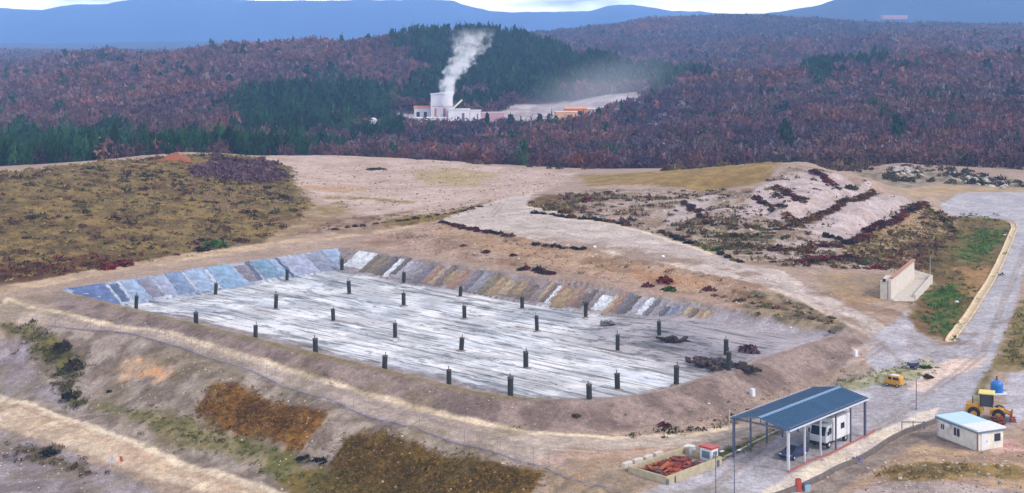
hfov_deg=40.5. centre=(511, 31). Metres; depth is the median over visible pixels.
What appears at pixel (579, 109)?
works shed
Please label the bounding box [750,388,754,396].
marker block
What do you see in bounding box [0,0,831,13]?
sky
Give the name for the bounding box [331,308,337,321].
gas well
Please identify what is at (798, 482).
marker post
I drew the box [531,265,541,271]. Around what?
bush
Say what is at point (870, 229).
bush
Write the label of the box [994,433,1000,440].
window
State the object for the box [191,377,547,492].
dry grass
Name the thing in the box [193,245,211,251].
bush
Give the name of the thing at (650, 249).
haul road
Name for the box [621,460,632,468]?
concrete block
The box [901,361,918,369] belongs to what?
hand cart
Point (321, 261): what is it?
liner sheet
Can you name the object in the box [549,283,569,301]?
liner sheet
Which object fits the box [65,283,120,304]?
liner sheet
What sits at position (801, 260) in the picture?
bush
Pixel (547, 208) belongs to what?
bush
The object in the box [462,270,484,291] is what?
liner sheet
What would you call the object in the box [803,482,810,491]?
utility box
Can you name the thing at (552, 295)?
liner sheet
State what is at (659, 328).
gas well
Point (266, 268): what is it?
liner sheet
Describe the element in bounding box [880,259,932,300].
concrete bay
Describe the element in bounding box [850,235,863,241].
bush
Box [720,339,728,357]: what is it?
gas well
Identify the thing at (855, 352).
marker block
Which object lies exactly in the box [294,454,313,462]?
bush
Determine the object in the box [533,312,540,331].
gas well
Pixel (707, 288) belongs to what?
bush
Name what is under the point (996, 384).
water tank
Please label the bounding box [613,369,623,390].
gas well
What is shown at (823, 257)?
bush
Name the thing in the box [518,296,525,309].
gas well
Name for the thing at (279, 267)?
liner sheet
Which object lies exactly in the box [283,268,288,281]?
gas well
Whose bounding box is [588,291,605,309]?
liner sheet
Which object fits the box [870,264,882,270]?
bush
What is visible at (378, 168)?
bush
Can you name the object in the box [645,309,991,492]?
yard pavement
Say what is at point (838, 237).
bush
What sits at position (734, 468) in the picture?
street lamp
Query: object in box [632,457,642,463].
concrete block
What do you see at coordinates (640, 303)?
liner sheet
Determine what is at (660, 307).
liner sheet
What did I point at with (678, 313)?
liner sheet
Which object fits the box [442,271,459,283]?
liner sheet
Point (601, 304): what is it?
liner sheet
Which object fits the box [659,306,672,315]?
liner sheet
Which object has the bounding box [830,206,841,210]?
bush
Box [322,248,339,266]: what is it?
liner sheet
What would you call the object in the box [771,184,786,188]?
bush
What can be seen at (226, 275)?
liner sheet
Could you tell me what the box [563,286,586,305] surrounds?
liner sheet
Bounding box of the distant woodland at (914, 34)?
[0,12,1023,70]
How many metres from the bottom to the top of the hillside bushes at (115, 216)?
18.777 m
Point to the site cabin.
(968, 430)
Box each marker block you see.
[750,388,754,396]
[853,349,857,356]
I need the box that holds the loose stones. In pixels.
[0,159,1023,492]
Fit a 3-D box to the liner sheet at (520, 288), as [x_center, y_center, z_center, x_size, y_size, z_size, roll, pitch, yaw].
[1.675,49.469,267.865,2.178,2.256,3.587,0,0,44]
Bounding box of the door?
[981,433,987,450]
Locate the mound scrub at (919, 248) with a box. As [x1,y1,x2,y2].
[529,167,962,271]
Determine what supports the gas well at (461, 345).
on the pit floor
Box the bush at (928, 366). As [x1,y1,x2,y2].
[919,364,932,369]
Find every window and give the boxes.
[954,426,959,437]
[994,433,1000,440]
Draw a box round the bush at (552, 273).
[546,271,555,274]
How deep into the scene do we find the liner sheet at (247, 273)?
285.29 m
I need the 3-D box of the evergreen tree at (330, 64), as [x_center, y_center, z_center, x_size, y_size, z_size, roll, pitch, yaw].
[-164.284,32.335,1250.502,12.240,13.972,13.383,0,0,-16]
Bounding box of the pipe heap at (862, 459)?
[852,456,863,463]
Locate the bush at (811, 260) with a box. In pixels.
[803,257,820,262]
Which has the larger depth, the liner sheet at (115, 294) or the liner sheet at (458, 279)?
the liner sheet at (458, 279)
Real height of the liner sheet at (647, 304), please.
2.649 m
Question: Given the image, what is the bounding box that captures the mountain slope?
[0,0,1023,49]
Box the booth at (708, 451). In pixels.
[699,443,718,460]
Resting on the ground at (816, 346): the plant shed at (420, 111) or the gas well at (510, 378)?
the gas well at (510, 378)
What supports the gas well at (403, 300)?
on the pit floor
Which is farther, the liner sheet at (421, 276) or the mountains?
the mountains
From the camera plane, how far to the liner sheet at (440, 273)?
282.20 m
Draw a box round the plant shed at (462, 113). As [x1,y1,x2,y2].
[448,108,469,121]
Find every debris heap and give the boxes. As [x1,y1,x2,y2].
[600,320,615,326]
[656,335,690,343]
[685,355,740,370]
[711,359,761,372]
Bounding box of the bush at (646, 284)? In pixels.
[641,281,654,287]
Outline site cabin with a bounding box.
[935,411,1005,450]
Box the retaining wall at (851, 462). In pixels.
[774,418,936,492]
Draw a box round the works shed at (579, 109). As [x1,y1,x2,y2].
[563,106,586,115]
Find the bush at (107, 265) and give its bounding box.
[96,261,116,269]
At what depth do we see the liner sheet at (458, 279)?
278.56 m
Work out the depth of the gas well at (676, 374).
187.11 m
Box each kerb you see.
[722,429,779,458]
[787,429,875,471]
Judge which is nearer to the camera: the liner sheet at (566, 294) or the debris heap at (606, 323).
the debris heap at (606, 323)
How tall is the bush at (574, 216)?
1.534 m
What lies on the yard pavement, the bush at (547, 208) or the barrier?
the barrier
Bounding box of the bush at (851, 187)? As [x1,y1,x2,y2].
[843,184,859,189]
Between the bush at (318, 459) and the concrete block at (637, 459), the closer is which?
the concrete block at (637, 459)
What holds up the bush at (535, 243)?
on the ground at (816, 346)
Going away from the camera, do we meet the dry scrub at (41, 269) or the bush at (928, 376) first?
the bush at (928, 376)
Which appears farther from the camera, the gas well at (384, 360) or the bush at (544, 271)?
the bush at (544, 271)
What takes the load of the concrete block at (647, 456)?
on the gravel track
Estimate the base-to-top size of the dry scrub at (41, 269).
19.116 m
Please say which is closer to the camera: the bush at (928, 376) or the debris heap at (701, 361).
the bush at (928, 376)
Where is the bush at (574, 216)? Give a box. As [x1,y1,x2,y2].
[569,213,577,218]
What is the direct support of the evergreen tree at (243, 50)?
on the hills
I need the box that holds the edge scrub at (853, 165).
[290,150,885,171]
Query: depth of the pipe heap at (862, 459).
164.16 m
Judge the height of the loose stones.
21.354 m
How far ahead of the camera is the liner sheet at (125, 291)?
264.55 m
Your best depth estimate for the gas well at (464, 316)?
249.07 m
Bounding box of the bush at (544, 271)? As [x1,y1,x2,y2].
[537,269,551,273]
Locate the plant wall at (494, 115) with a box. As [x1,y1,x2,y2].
[481,112,503,122]
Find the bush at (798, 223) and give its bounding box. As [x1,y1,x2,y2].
[789,221,804,225]
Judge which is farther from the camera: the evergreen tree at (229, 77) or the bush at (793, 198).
the evergreen tree at (229, 77)
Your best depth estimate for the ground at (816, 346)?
233.29 m
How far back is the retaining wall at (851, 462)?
165.07 m
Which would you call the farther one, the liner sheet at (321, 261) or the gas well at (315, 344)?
the liner sheet at (321, 261)
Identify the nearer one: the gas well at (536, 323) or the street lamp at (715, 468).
the street lamp at (715, 468)
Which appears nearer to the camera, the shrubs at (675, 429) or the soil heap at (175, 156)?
the shrubs at (675, 429)
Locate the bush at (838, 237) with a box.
[835,235,843,240]
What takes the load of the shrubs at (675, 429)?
on the ground at (816, 346)
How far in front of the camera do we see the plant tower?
949.97 m
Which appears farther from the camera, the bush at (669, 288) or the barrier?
the bush at (669, 288)
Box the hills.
[11,17,1020,149]
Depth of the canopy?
167.35 m
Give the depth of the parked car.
164.15 m
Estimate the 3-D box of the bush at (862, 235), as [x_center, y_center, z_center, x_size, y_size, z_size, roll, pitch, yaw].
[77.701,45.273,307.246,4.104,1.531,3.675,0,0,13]
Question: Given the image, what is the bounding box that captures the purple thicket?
[187,152,294,182]
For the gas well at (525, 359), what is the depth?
206.74 m
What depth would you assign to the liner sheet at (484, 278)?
274.76 m
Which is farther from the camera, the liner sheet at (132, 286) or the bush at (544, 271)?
the bush at (544, 271)
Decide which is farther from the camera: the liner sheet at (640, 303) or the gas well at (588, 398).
the liner sheet at (640, 303)
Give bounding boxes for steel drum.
[689,445,695,455]
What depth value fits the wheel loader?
179.60 m
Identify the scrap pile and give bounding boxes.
[637,456,702,475]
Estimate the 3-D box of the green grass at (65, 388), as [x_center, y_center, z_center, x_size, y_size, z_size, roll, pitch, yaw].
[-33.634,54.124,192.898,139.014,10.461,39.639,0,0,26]
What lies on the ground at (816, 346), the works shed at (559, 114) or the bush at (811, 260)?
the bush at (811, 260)
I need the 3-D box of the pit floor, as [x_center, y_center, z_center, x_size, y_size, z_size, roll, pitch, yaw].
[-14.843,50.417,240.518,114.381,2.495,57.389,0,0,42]
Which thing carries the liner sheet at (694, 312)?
on the ground at (816, 346)
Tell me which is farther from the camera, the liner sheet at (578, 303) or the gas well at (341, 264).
the gas well at (341, 264)
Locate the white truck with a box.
[808,411,849,447]
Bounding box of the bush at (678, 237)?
[671,235,685,240]
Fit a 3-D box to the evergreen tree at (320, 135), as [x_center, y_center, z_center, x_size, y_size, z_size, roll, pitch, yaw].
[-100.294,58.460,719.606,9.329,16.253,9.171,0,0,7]
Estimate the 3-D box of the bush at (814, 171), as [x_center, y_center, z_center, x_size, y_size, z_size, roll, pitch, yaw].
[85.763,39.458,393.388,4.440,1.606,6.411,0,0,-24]
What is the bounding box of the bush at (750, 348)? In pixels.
[736,344,760,353]
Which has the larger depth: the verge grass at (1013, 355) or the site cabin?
the verge grass at (1013, 355)
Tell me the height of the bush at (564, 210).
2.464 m
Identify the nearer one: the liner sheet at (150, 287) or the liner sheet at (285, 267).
the liner sheet at (150, 287)
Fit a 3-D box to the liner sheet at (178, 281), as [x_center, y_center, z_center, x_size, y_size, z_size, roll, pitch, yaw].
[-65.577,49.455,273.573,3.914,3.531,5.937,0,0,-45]
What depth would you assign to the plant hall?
934.53 m
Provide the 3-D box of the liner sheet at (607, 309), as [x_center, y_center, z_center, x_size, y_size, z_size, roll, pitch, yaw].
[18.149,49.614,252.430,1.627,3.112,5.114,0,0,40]
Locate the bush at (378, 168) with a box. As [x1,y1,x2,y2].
[366,167,385,169]
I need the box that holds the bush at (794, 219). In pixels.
[788,217,800,221]
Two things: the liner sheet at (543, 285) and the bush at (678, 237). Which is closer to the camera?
the liner sheet at (543, 285)
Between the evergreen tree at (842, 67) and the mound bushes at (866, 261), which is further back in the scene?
the evergreen tree at (842, 67)
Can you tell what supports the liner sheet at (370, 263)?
on the ground at (816, 346)
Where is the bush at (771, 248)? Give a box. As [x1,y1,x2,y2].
[766,245,780,251]
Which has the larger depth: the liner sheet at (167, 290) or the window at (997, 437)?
the liner sheet at (167, 290)
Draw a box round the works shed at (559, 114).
[555,111,577,119]
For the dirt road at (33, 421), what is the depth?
190.93 m
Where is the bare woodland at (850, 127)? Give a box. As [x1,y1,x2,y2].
[0,82,1023,169]
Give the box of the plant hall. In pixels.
[409,117,446,121]
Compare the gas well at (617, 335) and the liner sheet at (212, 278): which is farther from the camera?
the liner sheet at (212, 278)
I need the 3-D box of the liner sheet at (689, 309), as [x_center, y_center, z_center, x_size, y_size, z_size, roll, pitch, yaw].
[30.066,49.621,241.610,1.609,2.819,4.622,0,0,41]
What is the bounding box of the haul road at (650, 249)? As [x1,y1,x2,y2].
[443,193,884,337]
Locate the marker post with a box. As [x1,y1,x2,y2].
[795,478,801,491]
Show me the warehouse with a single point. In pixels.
(893, 17)
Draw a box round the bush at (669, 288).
[660,285,676,291]
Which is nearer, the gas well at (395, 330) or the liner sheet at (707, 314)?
the gas well at (395, 330)
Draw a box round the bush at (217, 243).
[201,239,227,248]
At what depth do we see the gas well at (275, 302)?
251.63 m
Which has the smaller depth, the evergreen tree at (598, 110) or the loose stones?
the loose stones
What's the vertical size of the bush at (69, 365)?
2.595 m
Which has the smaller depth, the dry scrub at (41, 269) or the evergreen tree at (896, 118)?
the dry scrub at (41, 269)
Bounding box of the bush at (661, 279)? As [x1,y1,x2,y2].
[655,274,673,283]
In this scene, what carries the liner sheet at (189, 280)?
on the ground at (816, 346)
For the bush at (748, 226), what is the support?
on the ground at (816, 346)
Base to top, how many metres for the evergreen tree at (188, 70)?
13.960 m
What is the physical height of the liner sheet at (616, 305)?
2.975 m
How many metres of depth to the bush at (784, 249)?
288.35 m
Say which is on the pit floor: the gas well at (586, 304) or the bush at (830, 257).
the gas well at (586, 304)
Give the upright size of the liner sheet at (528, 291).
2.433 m
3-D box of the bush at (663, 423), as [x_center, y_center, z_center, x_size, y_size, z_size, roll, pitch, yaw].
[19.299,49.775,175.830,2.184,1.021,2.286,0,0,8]
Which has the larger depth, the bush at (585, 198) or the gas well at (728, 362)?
the bush at (585, 198)
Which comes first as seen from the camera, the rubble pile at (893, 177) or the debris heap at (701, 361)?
the debris heap at (701, 361)
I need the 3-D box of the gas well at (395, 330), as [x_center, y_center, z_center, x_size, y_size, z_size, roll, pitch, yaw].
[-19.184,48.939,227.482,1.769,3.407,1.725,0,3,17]
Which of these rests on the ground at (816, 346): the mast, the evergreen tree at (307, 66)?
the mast
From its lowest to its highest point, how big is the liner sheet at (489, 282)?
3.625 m
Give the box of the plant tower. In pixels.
[430,91,452,118]
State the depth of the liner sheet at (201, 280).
277.10 m
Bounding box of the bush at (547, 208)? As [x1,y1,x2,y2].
[542,206,556,210]
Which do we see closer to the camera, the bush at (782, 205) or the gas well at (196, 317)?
the gas well at (196, 317)
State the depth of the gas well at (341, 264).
297.87 m
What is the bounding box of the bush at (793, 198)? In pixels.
[790,195,809,199]
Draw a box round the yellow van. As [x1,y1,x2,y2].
[884,374,903,387]
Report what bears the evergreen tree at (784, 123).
on the hills
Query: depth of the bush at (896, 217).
333.69 m
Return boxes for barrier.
[901,421,924,429]
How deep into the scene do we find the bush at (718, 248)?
288.15 m
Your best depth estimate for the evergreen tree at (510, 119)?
878.93 m
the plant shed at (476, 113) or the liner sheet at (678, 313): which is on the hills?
the plant shed at (476, 113)
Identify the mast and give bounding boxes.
[729,410,729,446]
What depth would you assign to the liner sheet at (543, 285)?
264.76 m
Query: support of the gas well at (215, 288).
on the pit floor
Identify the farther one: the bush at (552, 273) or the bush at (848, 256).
the bush at (848, 256)
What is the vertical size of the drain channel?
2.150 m
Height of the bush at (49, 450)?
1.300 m
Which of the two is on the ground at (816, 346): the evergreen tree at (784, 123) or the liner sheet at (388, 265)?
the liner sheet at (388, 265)
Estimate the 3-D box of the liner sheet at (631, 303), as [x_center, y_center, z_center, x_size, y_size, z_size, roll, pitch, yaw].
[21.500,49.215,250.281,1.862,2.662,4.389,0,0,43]
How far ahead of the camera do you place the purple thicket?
428.32 m
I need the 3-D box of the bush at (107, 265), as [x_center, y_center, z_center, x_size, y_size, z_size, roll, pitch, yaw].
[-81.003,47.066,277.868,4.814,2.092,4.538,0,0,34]
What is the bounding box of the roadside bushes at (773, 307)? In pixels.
[711,294,836,333]
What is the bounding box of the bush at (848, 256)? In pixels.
[842,252,858,260]
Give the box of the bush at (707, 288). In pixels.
[702,285,717,291]
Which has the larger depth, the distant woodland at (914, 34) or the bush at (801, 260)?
the distant woodland at (914, 34)
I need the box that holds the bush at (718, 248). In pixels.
[712,246,724,251]
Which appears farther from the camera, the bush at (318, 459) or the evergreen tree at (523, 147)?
the evergreen tree at (523, 147)
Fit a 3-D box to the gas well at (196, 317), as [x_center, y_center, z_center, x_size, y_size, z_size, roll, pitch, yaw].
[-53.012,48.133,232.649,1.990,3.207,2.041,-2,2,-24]
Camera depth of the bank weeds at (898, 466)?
203.07 m
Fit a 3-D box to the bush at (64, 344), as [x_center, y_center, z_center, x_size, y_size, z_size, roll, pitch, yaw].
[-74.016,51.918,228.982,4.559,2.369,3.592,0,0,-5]
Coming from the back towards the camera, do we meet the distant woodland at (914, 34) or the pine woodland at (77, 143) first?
the distant woodland at (914, 34)
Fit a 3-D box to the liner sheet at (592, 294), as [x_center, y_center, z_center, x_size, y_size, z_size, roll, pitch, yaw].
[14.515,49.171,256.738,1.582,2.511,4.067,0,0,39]
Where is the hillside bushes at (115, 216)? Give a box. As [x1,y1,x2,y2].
[0,153,314,269]
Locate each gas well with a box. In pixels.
[134,292,138,308]
[193,309,198,323]
[212,281,218,294]
[253,322,257,337]
[272,294,279,309]
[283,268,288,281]
[312,335,317,352]
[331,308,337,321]
[338,256,343,271]
[346,281,352,294]
[382,352,387,368]
[391,320,398,338]
[399,290,407,306]
[400,269,405,283]
[446,366,451,384]
[456,284,463,296]
[456,335,465,351]
[461,303,467,319]
[507,373,514,395]
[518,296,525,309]
[522,348,530,368]
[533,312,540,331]
[581,301,588,318]
[584,381,595,401]
[613,331,621,351]
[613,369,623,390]
[654,318,661,337]
[669,361,680,386]
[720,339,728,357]
[723,347,733,373]
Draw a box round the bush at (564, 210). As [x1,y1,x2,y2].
[557,207,572,213]
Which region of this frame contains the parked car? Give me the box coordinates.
[778,441,808,460]
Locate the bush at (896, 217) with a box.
[883,215,906,220]
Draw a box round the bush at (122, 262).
[114,258,134,266]
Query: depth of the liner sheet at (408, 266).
289.56 m
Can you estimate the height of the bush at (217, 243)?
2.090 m
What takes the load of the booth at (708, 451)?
on the concrete basin
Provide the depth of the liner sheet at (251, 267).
286.97 m
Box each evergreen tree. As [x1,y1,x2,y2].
[181,65,192,74]
[226,74,234,81]
[238,47,246,53]
[301,64,312,78]
[314,129,327,144]
[325,60,334,73]
[506,113,514,124]
[516,139,528,154]
[535,113,543,124]
[595,108,601,114]
[778,118,789,132]
[837,64,846,73]
[888,110,904,137]
[979,59,992,70]
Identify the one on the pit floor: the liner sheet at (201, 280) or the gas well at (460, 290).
the gas well at (460, 290)
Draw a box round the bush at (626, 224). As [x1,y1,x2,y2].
[620,222,631,225]
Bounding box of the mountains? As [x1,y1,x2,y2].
[0,0,727,42]
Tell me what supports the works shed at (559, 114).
on the hills
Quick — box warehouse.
[880,16,907,18]
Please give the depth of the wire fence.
187.32 m
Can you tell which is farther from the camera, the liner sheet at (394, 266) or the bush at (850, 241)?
the bush at (850, 241)
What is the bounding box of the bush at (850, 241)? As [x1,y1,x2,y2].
[842,239,856,245]
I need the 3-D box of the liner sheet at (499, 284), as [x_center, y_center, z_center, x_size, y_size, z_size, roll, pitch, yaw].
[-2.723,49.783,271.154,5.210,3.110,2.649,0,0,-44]
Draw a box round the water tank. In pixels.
[990,376,1007,394]
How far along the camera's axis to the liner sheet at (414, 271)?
287.18 m
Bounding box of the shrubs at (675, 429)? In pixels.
[625,412,739,438]
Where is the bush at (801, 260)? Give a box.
[794,258,807,263]
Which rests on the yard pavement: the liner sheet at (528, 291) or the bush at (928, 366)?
the bush at (928, 366)
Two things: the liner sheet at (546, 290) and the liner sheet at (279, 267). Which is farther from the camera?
the liner sheet at (279, 267)
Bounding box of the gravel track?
[0,225,777,481]
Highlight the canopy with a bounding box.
[729,386,869,470]
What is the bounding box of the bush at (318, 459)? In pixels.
[310,456,328,464]
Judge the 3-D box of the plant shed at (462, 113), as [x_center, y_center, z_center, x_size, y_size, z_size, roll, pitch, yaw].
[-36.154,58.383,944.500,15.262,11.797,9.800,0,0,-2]
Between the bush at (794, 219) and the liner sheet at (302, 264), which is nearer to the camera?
the liner sheet at (302, 264)
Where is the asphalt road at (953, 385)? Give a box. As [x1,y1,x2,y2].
[901,192,1023,419]
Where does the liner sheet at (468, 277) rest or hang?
on the ground at (816, 346)
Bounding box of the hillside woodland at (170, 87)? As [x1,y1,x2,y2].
[0,29,1023,125]
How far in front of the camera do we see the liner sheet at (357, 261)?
299.71 m
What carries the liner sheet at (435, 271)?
on the ground at (816, 346)
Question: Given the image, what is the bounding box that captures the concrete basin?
[628,447,721,484]
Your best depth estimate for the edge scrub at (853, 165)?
480.94 m
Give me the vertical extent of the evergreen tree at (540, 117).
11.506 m
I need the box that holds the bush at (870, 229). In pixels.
[861,225,875,231]
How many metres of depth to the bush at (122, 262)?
281.55 m
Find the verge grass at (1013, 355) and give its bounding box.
[908,212,1023,366]
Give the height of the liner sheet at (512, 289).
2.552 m
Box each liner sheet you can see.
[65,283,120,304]
[105,284,124,304]
[109,283,129,301]
[116,281,132,302]
[121,279,146,299]
[136,277,164,297]
[153,276,177,294]
[165,271,193,293]
[181,273,197,290]
[184,267,213,292]
[204,269,220,287]
[206,264,245,288]
[233,265,260,281]
[245,261,262,279]
[250,259,281,277]
[269,259,285,276]
[275,258,293,276]
[280,255,318,275]
[305,252,337,271]
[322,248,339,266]
[338,251,354,264]
[344,251,377,268]
[359,255,381,272]
[366,255,391,272]
[376,257,400,275]
[382,258,404,276]
[391,258,410,273]
[394,260,419,278]
[401,264,426,279]
[412,265,436,283]
[420,265,445,282]
[427,269,446,283]
[433,265,459,286]
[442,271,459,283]
[446,268,472,288]
[458,269,479,285]
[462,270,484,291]
[467,270,494,292]
[476,272,503,294]
[484,276,510,295]
[497,280,516,294]
[505,281,522,296]
[512,281,529,294]
[516,283,539,299]
[529,279,551,300]
[538,282,554,298]
[540,283,559,301]
[544,285,561,303]
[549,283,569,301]
[550,288,576,307]
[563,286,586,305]
[571,292,588,307]
[582,289,598,305]
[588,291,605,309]
[590,295,615,310]
[601,294,620,314]
[610,292,627,311]
[615,293,633,313]
[620,295,641,313]
[624,299,645,315]
[636,298,656,314]
[643,300,659,315]
[652,299,670,315]
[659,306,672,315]
[664,305,678,316]
[672,302,690,316]
[682,306,694,316]
[688,308,698,317]
[695,310,704,317]
[702,309,714,318]
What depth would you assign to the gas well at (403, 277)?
283.94 m
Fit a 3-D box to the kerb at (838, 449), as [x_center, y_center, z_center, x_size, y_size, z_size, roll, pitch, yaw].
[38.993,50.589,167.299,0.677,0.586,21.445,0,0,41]
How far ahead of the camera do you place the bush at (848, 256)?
283.39 m
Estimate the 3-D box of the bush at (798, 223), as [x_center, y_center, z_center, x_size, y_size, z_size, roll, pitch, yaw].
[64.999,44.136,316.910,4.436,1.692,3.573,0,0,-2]
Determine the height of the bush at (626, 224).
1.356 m
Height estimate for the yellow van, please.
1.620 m
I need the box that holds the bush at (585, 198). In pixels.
[581,195,591,201]
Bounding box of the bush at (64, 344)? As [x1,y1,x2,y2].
[50,339,72,352]
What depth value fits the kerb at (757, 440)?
170.35 m
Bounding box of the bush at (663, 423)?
[656,421,671,427]
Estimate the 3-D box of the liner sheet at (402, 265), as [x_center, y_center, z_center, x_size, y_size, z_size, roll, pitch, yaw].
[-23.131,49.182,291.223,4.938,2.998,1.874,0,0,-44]
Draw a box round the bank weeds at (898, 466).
[36,204,1015,480]
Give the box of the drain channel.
[945,222,1017,341]
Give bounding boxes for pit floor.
[124,268,798,398]
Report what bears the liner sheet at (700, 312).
on the ground at (816, 346)
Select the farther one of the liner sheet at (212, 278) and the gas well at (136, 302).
the liner sheet at (212, 278)
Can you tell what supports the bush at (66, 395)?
on the ground at (816, 346)
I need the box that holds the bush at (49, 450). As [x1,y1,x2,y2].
[39,446,60,456]
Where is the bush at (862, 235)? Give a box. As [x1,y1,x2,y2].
[857,233,870,238]
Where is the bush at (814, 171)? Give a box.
[808,168,819,173]
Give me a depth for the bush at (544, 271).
271.05 m
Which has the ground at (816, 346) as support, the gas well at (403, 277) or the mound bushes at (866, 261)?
the mound bushes at (866, 261)
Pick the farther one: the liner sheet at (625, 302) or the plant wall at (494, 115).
the plant wall at (494, 115)
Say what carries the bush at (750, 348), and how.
on the ground at (816, 346)
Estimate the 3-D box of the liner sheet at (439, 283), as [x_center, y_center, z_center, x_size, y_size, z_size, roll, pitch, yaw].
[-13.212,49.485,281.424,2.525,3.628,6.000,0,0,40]
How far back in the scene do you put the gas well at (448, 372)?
189.16 m
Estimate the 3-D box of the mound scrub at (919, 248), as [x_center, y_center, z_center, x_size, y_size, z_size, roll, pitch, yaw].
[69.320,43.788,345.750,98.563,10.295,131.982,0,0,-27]
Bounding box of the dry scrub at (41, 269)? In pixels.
[0,151,312,281]
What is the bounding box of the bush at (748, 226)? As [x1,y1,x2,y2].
[744,224,755,228]
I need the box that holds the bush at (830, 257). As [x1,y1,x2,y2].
[820,254,834,259]
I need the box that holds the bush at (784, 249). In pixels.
[775,247,792,251]
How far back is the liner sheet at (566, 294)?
259.62 m
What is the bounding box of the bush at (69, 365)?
[61,357,85,370]
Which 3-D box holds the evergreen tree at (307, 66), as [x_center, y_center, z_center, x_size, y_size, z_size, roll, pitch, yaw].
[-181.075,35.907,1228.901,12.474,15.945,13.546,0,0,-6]
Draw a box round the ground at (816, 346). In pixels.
[0,152,1023,492]
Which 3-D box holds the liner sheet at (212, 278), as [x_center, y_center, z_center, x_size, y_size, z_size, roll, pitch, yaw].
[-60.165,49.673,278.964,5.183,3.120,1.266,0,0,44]
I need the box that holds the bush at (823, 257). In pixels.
[808,255,826,260]
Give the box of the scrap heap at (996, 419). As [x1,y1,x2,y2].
[984,415,1005,424]
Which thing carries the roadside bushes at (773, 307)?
on the ground at (816, 346)
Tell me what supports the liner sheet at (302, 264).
on the ground at (816, 346)
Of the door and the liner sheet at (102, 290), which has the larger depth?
the liner sheet at (102, 290)
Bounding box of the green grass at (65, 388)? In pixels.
[2,318,780,486]
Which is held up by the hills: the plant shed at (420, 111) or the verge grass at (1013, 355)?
the plant shed at (420, 111)
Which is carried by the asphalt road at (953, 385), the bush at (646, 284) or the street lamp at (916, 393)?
the street lamp at (916, 393)
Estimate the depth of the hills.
1056.40 m
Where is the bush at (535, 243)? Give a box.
[530,242,541,245]
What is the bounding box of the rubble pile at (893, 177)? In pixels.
[882,164,1023,186]
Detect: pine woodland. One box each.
[0,21,1022,121]
[0,80,1023,165]
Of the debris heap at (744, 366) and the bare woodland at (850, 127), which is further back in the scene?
the bare woodland at (850, 127)
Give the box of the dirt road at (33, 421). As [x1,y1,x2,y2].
[0,397,275,492]
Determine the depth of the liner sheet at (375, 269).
295.07 m
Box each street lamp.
[715,450,723,492]
[734,449,740,492]
[915,377,922,409]
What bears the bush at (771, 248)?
on the ground at (816, 346)
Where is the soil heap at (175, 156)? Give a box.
[158,152,191,161]
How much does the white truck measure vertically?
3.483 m
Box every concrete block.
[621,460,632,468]
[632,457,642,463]
[643,454,652,460]
[653,450,662,456]
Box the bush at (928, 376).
[923,373,934,378]
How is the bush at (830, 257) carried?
on the ground at (816, 346)
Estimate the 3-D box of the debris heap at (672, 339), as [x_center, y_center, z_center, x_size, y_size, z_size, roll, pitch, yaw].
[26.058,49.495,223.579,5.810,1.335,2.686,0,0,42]
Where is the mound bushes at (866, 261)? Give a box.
[528,177,962,268]
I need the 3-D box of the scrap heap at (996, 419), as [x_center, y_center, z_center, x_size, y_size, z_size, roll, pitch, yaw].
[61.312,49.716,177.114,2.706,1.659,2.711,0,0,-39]
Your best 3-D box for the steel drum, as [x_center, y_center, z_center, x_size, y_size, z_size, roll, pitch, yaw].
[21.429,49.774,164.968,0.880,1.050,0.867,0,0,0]
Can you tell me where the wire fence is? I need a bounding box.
[48,314,621,492]
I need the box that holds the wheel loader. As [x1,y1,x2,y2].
[965,389,1016,422]
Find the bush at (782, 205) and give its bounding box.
[775,203,787,207]
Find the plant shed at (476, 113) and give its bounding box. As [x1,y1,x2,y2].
[470,110,480,120]
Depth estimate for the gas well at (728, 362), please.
194.63 m
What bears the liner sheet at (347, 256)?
on the ground at (816, 346)
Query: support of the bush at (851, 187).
on the ground at (816, 346)
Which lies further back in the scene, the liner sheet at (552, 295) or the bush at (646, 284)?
the liner sheet at (552, 295)
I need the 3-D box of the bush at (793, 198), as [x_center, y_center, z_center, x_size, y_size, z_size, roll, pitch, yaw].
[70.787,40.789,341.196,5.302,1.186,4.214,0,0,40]
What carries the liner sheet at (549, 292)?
on the ground at (816, 346)
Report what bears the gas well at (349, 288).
on the pit floor
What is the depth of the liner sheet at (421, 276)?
285.09 m
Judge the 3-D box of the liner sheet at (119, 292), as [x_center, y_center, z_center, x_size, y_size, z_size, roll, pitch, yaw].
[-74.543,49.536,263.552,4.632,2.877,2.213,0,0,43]
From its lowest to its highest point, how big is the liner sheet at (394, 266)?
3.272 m
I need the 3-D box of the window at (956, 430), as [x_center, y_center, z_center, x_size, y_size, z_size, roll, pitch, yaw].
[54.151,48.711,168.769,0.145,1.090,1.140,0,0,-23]
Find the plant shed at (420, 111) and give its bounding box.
[414,106,430,116]
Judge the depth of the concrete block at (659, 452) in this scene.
163.70 m
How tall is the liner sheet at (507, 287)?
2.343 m
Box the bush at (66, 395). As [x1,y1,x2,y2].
[61,388,81,399]
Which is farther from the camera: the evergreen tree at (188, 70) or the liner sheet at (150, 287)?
the evergreen tree at (188, 70)
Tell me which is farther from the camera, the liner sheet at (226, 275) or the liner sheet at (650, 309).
the liner sheet at (226, 275)
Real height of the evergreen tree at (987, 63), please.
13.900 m
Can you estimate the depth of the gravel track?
178.68 m

